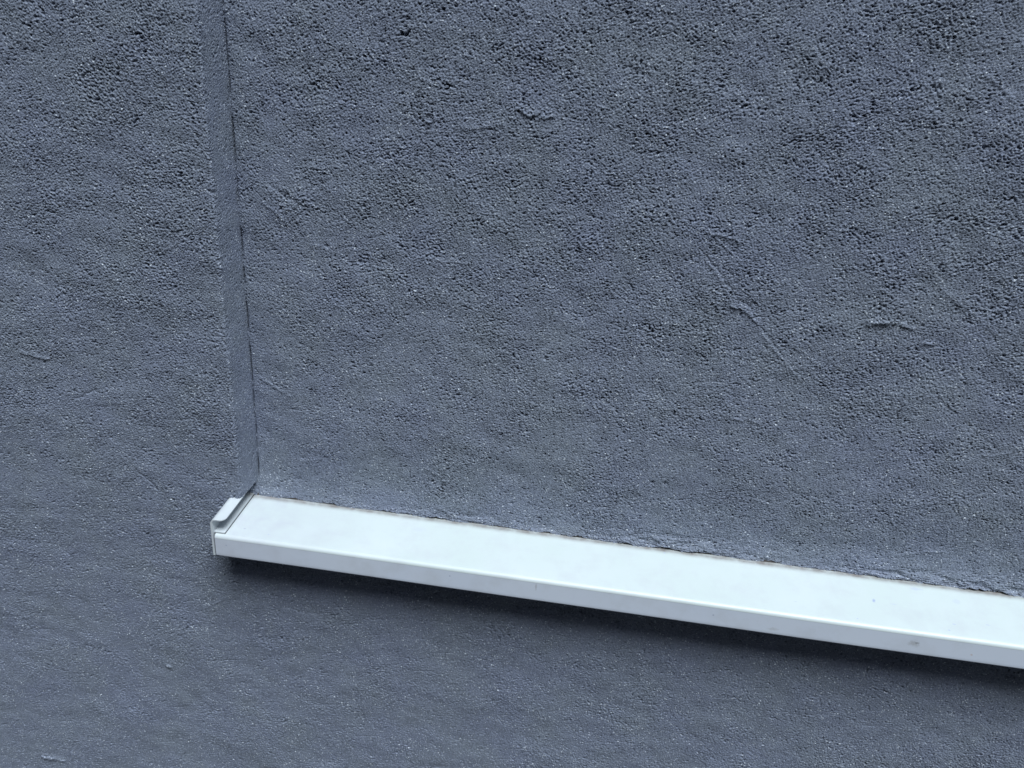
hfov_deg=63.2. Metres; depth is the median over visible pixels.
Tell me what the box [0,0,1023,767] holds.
building facade
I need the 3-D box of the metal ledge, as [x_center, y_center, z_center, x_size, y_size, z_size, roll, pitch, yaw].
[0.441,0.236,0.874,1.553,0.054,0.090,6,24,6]
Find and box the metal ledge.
[210,492,1023,668]

